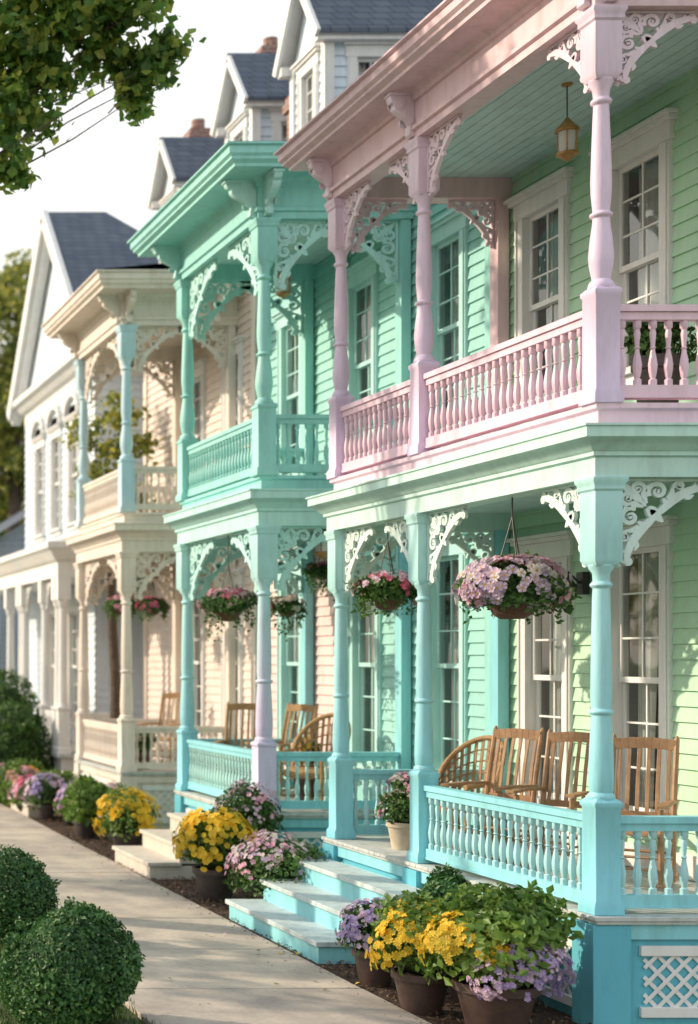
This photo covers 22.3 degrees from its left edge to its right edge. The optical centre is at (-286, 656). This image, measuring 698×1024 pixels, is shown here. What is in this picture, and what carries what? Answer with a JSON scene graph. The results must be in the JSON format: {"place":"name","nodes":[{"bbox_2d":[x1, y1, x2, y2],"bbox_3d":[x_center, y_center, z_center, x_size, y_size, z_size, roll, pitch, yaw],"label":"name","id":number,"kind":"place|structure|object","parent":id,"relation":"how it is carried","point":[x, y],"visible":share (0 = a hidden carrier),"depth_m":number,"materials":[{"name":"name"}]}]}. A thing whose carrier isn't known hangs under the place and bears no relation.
{"place":"outdoors","nodes":[
{"label":"outdoors","id":0,"kind":"place"},
{"bbox_2d":[0,938,160,1023],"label":"ground","id":1,"kind":"structure","parent":0,"point":[127,1019],"depth_m":10.72,"materials":[{"name":"green plant"}]},
{"bbox_2d":[0,509,25,686],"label":"grey cottage","id":2,"kind":"structure","parent":1,"relation":"on","point":[12,541],"depth_m":38.99,"materials":[{"name":"paint"}]},
{"bbox_2d":[0,484,25,536],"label":"background tree","id":3,"kind":"object","parent":1,"relation":"on","point":[3,516],"visible":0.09,"depth_m":50.78,"materials":[{"name":"green plant"}]},
{"bbox_2d":[0,248,32,532],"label":"background tree","id":4,"kind":"object","parent":1,"relation":"on","point":[12,469],"visible":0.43,"depth_m":48.58,"materials":[{"name":"green plant"}]},
{"bbox_2d":[0,843,61,942],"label":"boxwood bush","id":5,"kind":"object","parent":1,"relation":"on","point":[27,889],"visible":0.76,"depth_m":13.31,"materials":[{"name":"green plant"}]},
{"bbox_2d":[0,896,145,1023],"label":"boxwood bush","id":6,"kind":"object","parent":1,"relation":"on","point":[73,963],"visible":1,"depth_m":10.17,"materials":[{"name":"green plant"}]},
{"bbox_2d":[0,538,155,771],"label":"front porch","id":7,"kind":"object","parent":1,"relation":"on","point":[45,571],"visible":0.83,"depth_m":27.61,"materials":[{"name":"grey paint"}]},
{"bbox_2d":[25,261,142,743],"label":"siding walls","id":8,"kind":"structure","parent":1,"relation":"on","point":[50,354],"depth_m":29.68,"materials":[{"name":"white paint"}]},
{"bbox_2d":[30,391,95,729],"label":"windows","id":9,"kind":"structure","parent":8,"relation":"attached to","point":[54,432],"depth_m":30.91,"materials":[{"name":"paint"}]},
{"bbox_2d":[6,210,158,426],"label":"gable roof","id":10,"kind":"structure","parent":8,"relation":"on","point":[78,249],"depth_m":30.86,"materials":[{"name":"white paint"}]},
{"bbox_2d":[0,0,206,194],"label":"maple tree","id":11,"kind":"object","parent":1,"relation":"on","point":[32,53],"visible":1,"depth_m":15.82,"materials":[{"name":"green plant"}]},
{"bbox_2d":[58,387,163,718],"bbox_3d":[6.856,-1.102,26.225,1.797,7.308,1.621,0,0,0],"label":"garden tree","id":12,"kind":"object","parent":1,"relation":"on","point":[144,445],"visible":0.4,"depth_m":25.89,"materials":[{"name":"green plant"}]},
{"bbox_2d":[73,759,176,828],"bbox_3d":[6.868,2.135,23.800,1.764,0.870,2.914,0,0,0],"label":"porch base","id":13,"kind":"object","parent":1,"relation":"on","point":[158,785],"visible":0.19,"depth_m":22.42,"materials":[{"name":"grey paint"}]},
{"bbox_2d":[73,552,235,771],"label":"posts","id":14,"kind":"object","parent":13,"relation":"on","point":[126,585],"visible":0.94,"depth_m":22.47,"materials":[{"name":"beige paint"}]},
{"bbox_2d":[65,522,232,562],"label":"cornice","id":15,"kind":"structure","parent":14,"relation":"on","point":[102,543],"depth_m":22.40,"materials":[{"name":"beige paint"}]},
{"bbox_2d":[102,594,138,621],"bbox_3d":[6.432,-1.125,23.914,0.584,1.170,0.558,0,0,0],"label":"hanging flower basket","id":16,"kind":"object","parent":15,"relation":"hanging from","point":[115,601],"visible":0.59,"depth_m":23.82,"materials":[{"name":"wicker"}]},
{"bbox_2d":[78,512,172,533],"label":"deck","id":17,"kind":"structure","parent":15,"relation":"on","point":[139,517],"depth_m":22.45,"materials":[{"name":"beige paint"}]},
{"bbox_2d":[73,324,235,527],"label":"posts","id":18,"kind":"object","parent":17,"relation":"on","point":[126,344],"visible":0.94,"depth_m":22.46,"materials":[{"name":"blue paint"}]},
{"bbox_2d":[82,466,181,523],"bbox_3d":[6.840,-2.500,23.800,1.540,0.640,2.700,0,0,0],"label":"railing","id":19,"kind":"object","parent":18,"relation":"attached to","point":[101,497],"visible":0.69,"depth_m":23.27,"materials":[{"name":"beige paint"}]},
{"bbox_2d":[41,269,246,360],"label":"cornice","id":20,"kind":"structure","parent":18,"relation":"on","point":[82,314],"depth_m":22.44,"materials":[{"name":"beige paint"}]},
{"bbox_2d":[57,289,227,359],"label":"cornice corbels","id":21,"kind":"object","parent":20,"relation":"attached to","point":[110,303],"visible":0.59,"depth_m":22.45,"materials":[{"name":"beige paint"}]},
{"bbox_2d":[84,326,226,402],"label":"fretwork brackets","id":22,"kind":"object","parent":18,"relation":"attached to","point":[92,359],"visible":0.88,"depth_m":23.29,"materials":[{"name":"beige paint"}]},
{"bbox_2d":[135,554,170,622],"bbox_3d":[6.616,-1.109,22.903,0.484,1.201,0.494,0,0,-23],"label":"hanging flower basket","id":23,"kind":"object","parent":15,"relation":"hanging from","point":[151,606],"visible":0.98,"depth_m":22.80,"materials":[{"name":"wicker"}]},
{"bbox_2d":[82,719,224,768],"bbox_3d":[6.840,1.345,23.800,1.540,0.630,2.700,0,0,0],"label":"railing","id":24,"kind":"object","parent":14,"relation":"attached to","point":[101,741],"visible":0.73,"depth_m":23.15,"materials":[{"name":"beige paint"}]},
{"bbox_2d":[84,552,226,606],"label":"fretwork brackets","id":25,"kind":"object","parent":14,"relation":"attached to","point":[96,566],"visible":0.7,"depth_m":24.40,"materials":[{"name":"beige paint"}]},
{"bbox_2d":[138,691,180,761],"bbox_3d":[7.020,1.120,23.600,0.576,1.142,0.904,0,0,45],"label":"rocking chair","id":26,"kind":"object","parent":13,"relation":"on","point":[164,696],"visible":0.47,"depth_m":23.83,"materials":[{"name":"wood"}]},
{"bbox_2d":[147,290,250,776],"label":"siding walls","id":27,"kind":"structure","parent":1,"relation":"on","point":[159,632],"depth_m":23.84,"materials":[{"name":"beige paint"}]},
{"bbox_2d":[143,284,257,771],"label":"corner boards","id":28,"kind":"object","parent":27,"relation":"attached to","point":[254,346],"depth_m":21.72,"materials":[{"name":"beige paint"}]},
{"bbox_2d":[193,335,245,747],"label":"windows","id":29,"kind":"structure","parent":27,"relation":"attached to","point":[199,624],"depth_m":23.84,"materials":[{"name":"paint"}]},
{"bbox_3d":[11.275,-7.500,24.400,7.350,3.100,5.900,0,0,0],"label":"main roof","id":30,"kind":"object","parent":27,"relation":"on","visible":0},
{"bbox_2d":[183,118,211,136],"bbox_3d":[8.620,-8.000,27.000,0.460,3.100,0.460,0,0,0],"label":"chimney","id":31,"kind":"object","parent":30,"relation":"on","point":[197,129],"visible":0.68,"depth_m":26.80,"materials":[{"name":"brick"}]},
{"bbox_2d":[255,36,277,52],"bbox_3d":[9.320,-8.900,25.400,0.520,2.900,0.520,0,0,0],"label":"chimney","id":32,"kind":"object","parent":30,"relation":"on","point":[270,44],"visible":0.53,"depth_m":25.22,"materials":[{"name":"brick"}]},
{"bbox_2d":[174,790,391,876],"bbox_3d":[6.868,2.150,18.235,1.764,0.840,3.044,0,0,0],"label":"porch base","id":33,"kind":"object","parent":1,"relation":"on","point":[311,826],"visible":0.11,"depth_m":16.79,"materials":[{"name":"teal paint"}]},
{"bbox_2d":[213,702,255,775],"bbox_3d":[6.670,1.150,19.200,0.576,1.142,0.904,0,0,30],"label":"rocking chair","id":34,"kind":"object","parent":33,"relation":"on","point":[241,706],"visible":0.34,"depth_m":19.50,"materials":[{"name":"wood"}]},
{"bbox_2d":[209,778,284,847],"bbox_3d":[5.760,1.760,16.452,0.768,0.881,0.819,0,0,44],"label":"pink flower pot","id":35,"kind":"object","parent":33,"relation":"on","point":[246,801],"visible":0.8,"depth_m":16.28,"materials":[{"name":"ceramic"}]},
{"bbox_2d":[244,702,319,795],"bbox_3d":[7.070,1.150,18.900,0.904,1.142,0.576,0,0,-25],"label":"rocking chair","id":36,"kind":"object","parent":33,"relation":"on","point":[299,708],"visible":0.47,"depth_m":19.04,"materials":[{"name":"wood"}]},
{"bbox_2d":[173,525,410,812],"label":"posts","id":37,"kind":"object","parent":33,"relation":"on","point":[264,570],"visible":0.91,"depth_m":16.83,"materials":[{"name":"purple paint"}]},
{"bbox_2d":[162,488,333,543],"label":"cornice","id":38,"kind":"structure","parent":37,"relation":"on","point":[220,520],"depth_m":17.11,"materials":[{"name":"teal paint"}]},
{"bbox_2d":[196,535,257,641],"bbox_3d":[6.122,-0.890,18.024,0.706,1.439,0.862,0,0,0],"label":"hanging flower basket","id":39,"kind":"object","parent":38,"relation":"hanging from","point":[227,604],"visible":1,"depth_m":17.89,"materials":[{"name":"wicker"}]},
{"bbox_2d":[179,475,333,509],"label":"deck","id":40,"kind":"structure","parent":38,"relation":"on","point":[290,481],"depth_m":16.82,"materials":[{"name":"teal paint"}]},
{"bbox_2d":[173,217,410,501],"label":"posts","id":41,"kind":"object","parent":40,"relation":"on","point":[264,243],"visible":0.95,"depth_m":16.84,"materials":[{"name":"teal paint"}]},
{"bbox_2d":[127,141,414,280],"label":"cornice","id":42,"kind":"structure","parent":41,"relation":"on","point":[199,219],"depth_m":17.74,"materials":[{"name":"teal paint"}]},
{"bbox_2d":[151,168,393,280],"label":"cornice corbels","id":43,"kind":"object","parent":42,"relation":"attached to","point":[243,192],"visible":0.59,"depth_m":16.82,"materials":[{"name":"teal paint"}]},
{"bbox_2d":[186,414,394,496],"bbox_3d":[6.840,-2.370,18.235,1.540,0.640,2.830,0,0,0],"label":"railing","id":44,"kind":"object","parent":41,"relation":"attached to","point":[228,454],"visible":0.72,"depth_m":17.70,"materials":[{"name":"teal paint"}]},
{"bbox_2d":[189,220,397,341],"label":"fretwork brackets","id":45,"kind":"object","parent":41,"relation":"attached to","point":[200,280],"visible":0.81,"depth_m":17.42,"materials":[{"name":"teal paint"}]},
{"bbox_2d":[270,529,307,641],"bbox_3d":[6.876,-0.890,18.209,0.499,1.440,0.524,0,0,0],"label":"hanging flower basket","id":46,"kind":"object","parent":38,"relation":"hanging from","point":[288,606],"visible":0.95,"depth_m":18.09,"materials":[{"name":"wicker"}]},
{"bbox_2d":[302,557,334,601],"bbox_3d":[7.074,-1.124,17.598,0.414,0.972,0.398,0,0,-21],"label":"hanging flower basket","id":47,"kind":"object","parent":38,"relation":"hanging from","point":[319,570],"visible":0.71,"depth_m":17.56,"materials":[{"name":"plant"}]},
{"bbox_2d":[186,739,399,808],"bbox_3d":[6.840,1.375,18.235,1.540,0.630,2.830,0,0,0],"label":"railing","id":48,"kind":"object","parent":37,"relation":"attached to","point":[217,779],"visible":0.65,"depth_m":17.43,"materials":[{"name":"paint"}]},
{"bbox_2d":[189,526,397,601],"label":"fretwork brackets","id":49,"kind":"object","parent":37,"relation":"attached to","point":[241,542],"visible":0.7,"depth_m":17.71,"materials":[{"name":"teal paint"}]},
{"bbox_2d":[290,736,319,799],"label":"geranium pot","id":50,"kind":"object","parent":33,"relation":"on","point":[302,791],"visible":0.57,"depth_m":17.89,"materials":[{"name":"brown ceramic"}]},
{"bbox_2d":[277,713,350,799],"bbox_3d":[6.932,1.191,17.509,0.875,1.074,0.712,0,0,-35],"label":"wicker rocking chair","id":51,"kind":"object","parent":33,"relation":"on","point":[311,772],"visible":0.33,"depth_m":17.78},
{"bbox_2d":[4,805,591,1023],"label":"mulch bed","id":52,"kind":"object","parent":1,"relation":"on","point":[539,1015],"depth_m":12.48,"materials":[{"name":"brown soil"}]},
{"bbox_2d":[0,668,40,719],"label":"garden shrub","id":53,"kind":"object","parent":52,"relation":"on","point":[7,693],"visible":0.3,"depth_m":28.57,"materials":[{"name":"green plant"}]},
{"bbox_2d":[5,769,38,811],"bbox_3d":[5.152,2.215,24.602,0.832,0.771,0.824,0,0,0],"label":"flower bed plant","id":54,"kind":"object","parent":52,"relation":"on","point":[16,799],"visible":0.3,"depth_m":24.45,"materials":[{"name":"pink plant"}]},
{"bbox_2d":[1,765,42,793],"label":"marigold pot","id":55,"kind":"object","parent":52,"relation":"on","point":[12,775],"visible":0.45,"depth_m":25.11,"materials":[{"name":"ceramic"}]},
{"bbox_2d":[0,758,49,806],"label":"garden shrub","id":56,"kind":"object","parent":52,"relation":"on","point":[10,766],"visible":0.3,"depth_m":25.54,"materials":[{"name":"green plant"}]},
{"bbox_2d":[0,699,53,770],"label":"garden shrub","id":57,"kind":"object","parent":52,"relation":"on","point":[21,734],"visible":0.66,"depth_m":26.76,"materials":[{"name":"green plant"}]},
{"bbox_2d":[18,772,64,820],"bbox_3d":[5.174,2.177,23.633,0.829,0.746,0.734,0,0,0],"label":"lilac flower pot","id":58,"kind":"object","parent":52,"relation":"on","point":[41,792],"visible":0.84,"depth_m":23.44,"materials":[{"name":"ceramic"}]},
{"bbox_2d":[9,771,88,816],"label":"entry steps","id":59,"kind":"structure","parent":52,"relation":"on","point":[28,810],"depth_m":24.12,"materials":[{"name":"beige paint"}]},
{"bbox_2d":[24,768,77,817],"bbox_3d":[5.419,2.183,24.119,1.005,0.867,0.951,0,0,-44],"label":"garden shrub","id":60,"kind":"object","parent":52,"relation":"on","point":[66,775],"visible":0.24,"depth_m":23.96,"materials":[{"name":"green plant"}]},
{"bbox_2d":[53,779,73,825],"bbox_3d":[5.516,2.210,22.914,0.800,0.788,0.780,0,0,0],"label":"flower bed plant","id":61,"kind":"object","parent":52,"relation":"on","point":[58,805],"visible":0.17,"depth_m":22.88,"materials":[{"name":"purple plant"}]},
{"bbox_2d":[57,774,112,838],"bbox_3d":[5.327,2.086,21.215,0.957,0.928,1.015,0,0,0],"label":"potted shrub","id":62,"kind":"object","parent":52,"relation":"on","point":[84,793],"visible":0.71,"depth_m":20.99,"materials":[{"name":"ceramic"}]},
{"bbox_2d":[92,781,162,845],"bbox_3d":[5.335,2.071,19.569,0.877,0.959,0.943,0,0,0],"label":"marigold pot","id":63,"kind":"object","parent":52,"relation":"on","point":[127,815],"visible":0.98,"depth_m":19.39,"materials":[{"name":"ceramic"}]},
{"bbox_2d":[112,813,232,879],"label":"entry steps","id":64,"kind":"structure","parent":52,"relation":"on","point":[153,856],"depth_m":17.86,"materials":[{"name":"beige paint"}]},
{"bbox_2d":[172,806,257,901],"bbox_3d":[5.263,2.051,15.931,0.893,0.998,0.930,0,0,0],"label":"marigold pot","id":65,"kind":"object","parent":52,"relation":"on","point":[206,840],"visible":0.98,"depth_m":15.72,"materials":[{"name":"ceramic"}]},
{"bbox_2d":[222,829,325,898],"bbox_3d":[5.541,2.129,14.989,0.946,0.842,1.165,0,0,0],"label":"pink flower pot","id":66,"kind":"object","parent":52,"relation":"on","point":[272,860],"visible":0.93,"depth_m":14.79,"materials":[{"name":"plant"}]},
{"bbox_2d":[225,859,420,963],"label":"entry steps","id":67,"kind":"structure","parent":52,"relation":"on","point":[302,917],"depth_m":13.57,"materials":[{"name":"paint"}]},
{"bbox_2d":[334,897,394,987],"bbox_3d":[5.141,2.202,11.757,0.611,0.695,0.600,0,0,0],"label":"lilac flower pot","id":68,"kind":"object","parent":52,"relation":"on","point":[358,920],"visible":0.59,"depth_m":11.66,"materials":[{"name":"brown ceramic"}]},
{"bbox_2d":[365,889,461,1015],"bbox_3d":[5.064,2.103,10.843,0.775,0.895,0.774,0,0,0],"label":"marigold pot","id":69,"kind":"object","parent":52,"relation":"on","point":[402,923],"visible":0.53,"depth_m":10.72,"materials":[{"name":"brown ceramic"}]},
{"bbox_2d":[416,862,467,905],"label":"topiary pot","id":70,"kind":"object","parent":52,"relation":"on","point":[440,883],"visible":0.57,"depth_m":12.04,"materials":[{"name":"ceramic"}]},
{"bbox_2d":[415,879,584,1023],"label":"mixed flower planter","id":71,"kind":"object","parent":52,"relation":"on","point":[503,947],"visible":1,"depth_m":10.10,"materials":[{"name":"brown ceramic"}]},
{"bbox_2d":[270,204,484,835],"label":"siding walls","id":72,"kind":"structure","parent":1,"relation":"on","point":[324,390],"depth_m":17.48,"materials":[{"name":"teal paint"}]},
{"bbox_2d":[271,204,472,790],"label":"windows","id":73,"kind":"structure","parent":72,"relation":"attached to","point":[450,319],"depth_m":17.64,"materials":[{"name":"paint"}]},
{"bbox_2d":[283,212,489,823],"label":"corner boards","id":74,"kind":"object","parent":72,"relation":"attached to","point":[487,612],"visible":0.01,"depth_m":15.11,"materials":[{"name":"teal paint"}]},
{"bbox_2d":[321,836,697,1023],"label":"porch base","id":75,"kind":"object","parent":1,"relation":"on","point":[635,966],"visible":0.28,"depth_m":10.38,"materials":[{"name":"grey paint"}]},
{"bbox_2d":[373,788,409,849],"bbox_3d":[6.337,1.485,13.960,0.466,0.569,0.477,0,0,-32],"label":"geranium pot","id":76,"kind":"object","parent":75,"relation":"on","point":[398,811],"visible":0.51,"depth_m":13.87,"materials":[{"name":"beige ceramic"}]},
{"bbox_2d":[383,771,409,798],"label":"geranium pot","id":77,"kind":"object","parent":75,"relation":"on","point":[402,782],"visible":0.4,"depth_m":14.44,"materials":[{"name":"plant"}]},
{"bbox_2d":[409,735,513,842],"bbox_3d":[7.053,1.258,14.306,0.831,1.020,0.676,0,0,-25],"label":"wicker rocking chair","id":78,"kind":"object","parent":75,"relation":"on","point":[446,764],"visible":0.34,"depth_m":14.54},
{"bbox_2d":[324,476,628,915],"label":"posts","id":79,"kind":"object","parent":75,"relation":"on","point":[601,527],"visible":0.96,"depth_m":12.97,"materials":[{"name":"paint"}]},
{"bbox_2d":[305,423,697,530],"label":"cornice","id":80,"kind":"structure","parent":79,"relation":"on","point":[485,485],"depth_m":11.45,"materials":[{"name":"green paint"}]},
{"bbox_2d":[343,533,416,620],"bbox_3d":[6.207,-0.862,14.023,0.627,1.056,0.670,0,0,-44],"label":"hanging flower basket","id":81,"kind":"object","parent":80,"relation":"hanging from","point":[379,590],"visible":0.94,"depth_m":13.87,"materials":[{"name":"wicker"}]},
{"bbox_2d":[330,403,697,489],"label":"deck","id":82,"kind":"structure","parent":80,"relation":"on","point":[640,413],"depth_m":11.08,"materials":[{"name":"pink paint"}]},
{"bbox_2d":[324,4,627,479],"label":"posts","id":83,"kind":"object","parent":82,"relation":"on","point":[599,27],"visible":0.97,"depth_m":12.98,"materials":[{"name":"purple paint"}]},
{"bbox_2d":[273,0,697,203],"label":"cornice","id":84,"kind":"structure","parent":83,"relation":"on","point":[491,73],"depth_m":12.70,"materials":[{"name":"paint"}]},
{"bbox_2d":[306,0,617,199],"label":"cornice corbels","id":85,"kind":"object","parent":84,"relation":"attached to","point":[401,106],"visible":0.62,"depth_m":13.07,"materials":[{"name":"pink paint"}]},
{"bbox_2d":[554,82,579,161],"bbox_3d":[6.920,-4.335,12.300,0.173,0.630,0.173,0,0,-23],"label":"hanging lantern","id":86,"kind":"object","parent":84,"relation":"hanging from","point":[567,130],"visible":1,"depth_m":12.25,"materials":[{"name":"metal"}]},
{"bbox_2d":[340,304,697,472],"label":"railing","id":87,"kind":"object","parent":83,"relation":"attached to","point":[477,418],"visible":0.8,"depth_m":11.65,"materials":[{"name":"pink paint"}]},
{"bbox_2d":[343,10,697,253],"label":"fretwork brackets","id":88,"kind":"object","parent":83,"relation":"attached to","point":[634,23],"visible":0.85,"depth_m":12.84,"materials":[{"name":"pink paint"}]},
{"bbox_2d":[624,322,697,402],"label":"geranium pot","id":89,"kind":"object","parent":82,"relation":"on","point":[660,346],"visible":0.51,"depth_m":11.47,"materials":[{"name":"ceramic"}]},
{"bbox_2d":[450,497,582,624],"bbox_3d":[6.168,-0.818,11.701,0.838,1.143,0.881,0,0,0],"label":"hanging flower basket","id":90,"kind":"object","parent":80,"relation":"hanging from","point":[516,586],"visible":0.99,"depth_m":11.51,"materials":[{"name":"wicker"}]},
{"bbox_2d":[343,478,697,593],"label":"fretwork brackets","id":91,"kind":"object","parent":79,"relation":"attached to","point":[355,539],"visible":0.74,"depth_m":12.65,"materials":[{"name":"green paint"}]},
{"bbox_2d":[353,769,697,908],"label":"railing","id":92,"kind":"object","parent":79,"relation":"attached to","point":[556,819],"visible":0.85,"depth_m":11.42,"materials":[{"name":"paint"}]},
{"bbox_2d":[442,726,544,860],"bbox_3d":[6.820,1.190,13.260,0.904,1.142,0.543,0,0,-30],"label":"rocking chair","id":93,"kind":"object","parent":75,"relation":"on","point":[521,735],"visible":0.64,"depth_m":13.36,"materials":[{"name":"brown wood"}]},
{"bbox_2d":[505,729,589,865],"bbox_3d":[7.020,1.190,12.620,0.904,1.142,0.543,0,0,-38],"label":"rocking chair","id":94,"kind":"object","parent":75,"relation":"on","point":[553,738],"visible":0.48,"depth_m":12.83,"materials":[{"name":"brown wood"}]},
{"bbox_2d":[613,734,679,888],"bbox_3d":[7.120,1.190,11.720,0.543,1.142,0.904,0,0,42],"label":"rocking chair","id":95,"kind":"object","parent":75,"relation":"on","point":[650,743],"visible":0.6,"depth_m":11.86,"materials":[{"name":"brown wood"}]},
{"bbox_2d":[509,66,697,855],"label":"siding walls","id":96,"kind":"structure","parent":1,"relation":"on","point":[681,92],"depth_m":12.22,"materials":[{"name":"green paint"}]},
{"bbox_2d":[562,571,589,612],"bbox_3d":[7.595,-0.574,13.420,0.250,0.368,0.156,0,0,0],"label":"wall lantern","id":97,"kind":"object","parent":96,"relation":"attached to","point":[582,583],"depth_m":13.37,"materials":[{"name":"metal"}]},
{"bbox_2d":[503,107,679,812],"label":"windows","id":98,"kind":"structure","parent":96,"relation":"attached to","point":[641,588],"depth_m":13.03,"materials":[{"name":"paint"}]},
{"bbox_2d":[509,210,696,881],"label":"corner boards","id":99,"kind":"object","parent":96,"relation":"attached to","point":[691,860],"visible":0.03,"depth_m":12.69,"materials":[{"name":"white paint"}]},
{"bbox_2d":[0,0,286,504],"label":"sky","id":100,"kind":"structure","parent":0,"point":[108,168],"materials":[{"name":"white"}]},
{"bbox_2d":[135,733,156,769],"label":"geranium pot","id":101,"kind":"object","parent":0,"point":[140,745],"visible":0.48,"depth_m":22.77,"materials":[{"name":"ceramic"}]},
{"bbox_2d":[146,137,224,262],"bbox_3d":[9.408,-7.625,26.550,3.225,2.950,1.593,0,0,0],"label":"dormer","id":102,"kind":"object","parent":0,"point":[179,162],"visible":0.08,"depth_m":26.37,"materials":[{"name":"white"}]},
{"bbox_2d":[0,803,430,1023],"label":"sidewalk","id":103,"kind":"structure","parent":0,"point":[229,976],"depth_m":12.47,"materials":[{"name":"concrete"}]},
{"bbox_2d":[210,53,289,142],"bbox_3d":[9.508,-7.725,23.350,3.225,3.150,1.593,0,0,0],"label":"dormer","id":104,"kind":"object","parent":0,"point":[253,93],"visible":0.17,"depth_m":22.98,"materials":[{"name":"white wood"}]},
{"bbox_2d":[272,0,443,137],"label":"dormer","id":105,"kind":"object","parent":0,"point":[328,51],"visible":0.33,"depth_m":20.12,"materials":[{"name":"white wood"}]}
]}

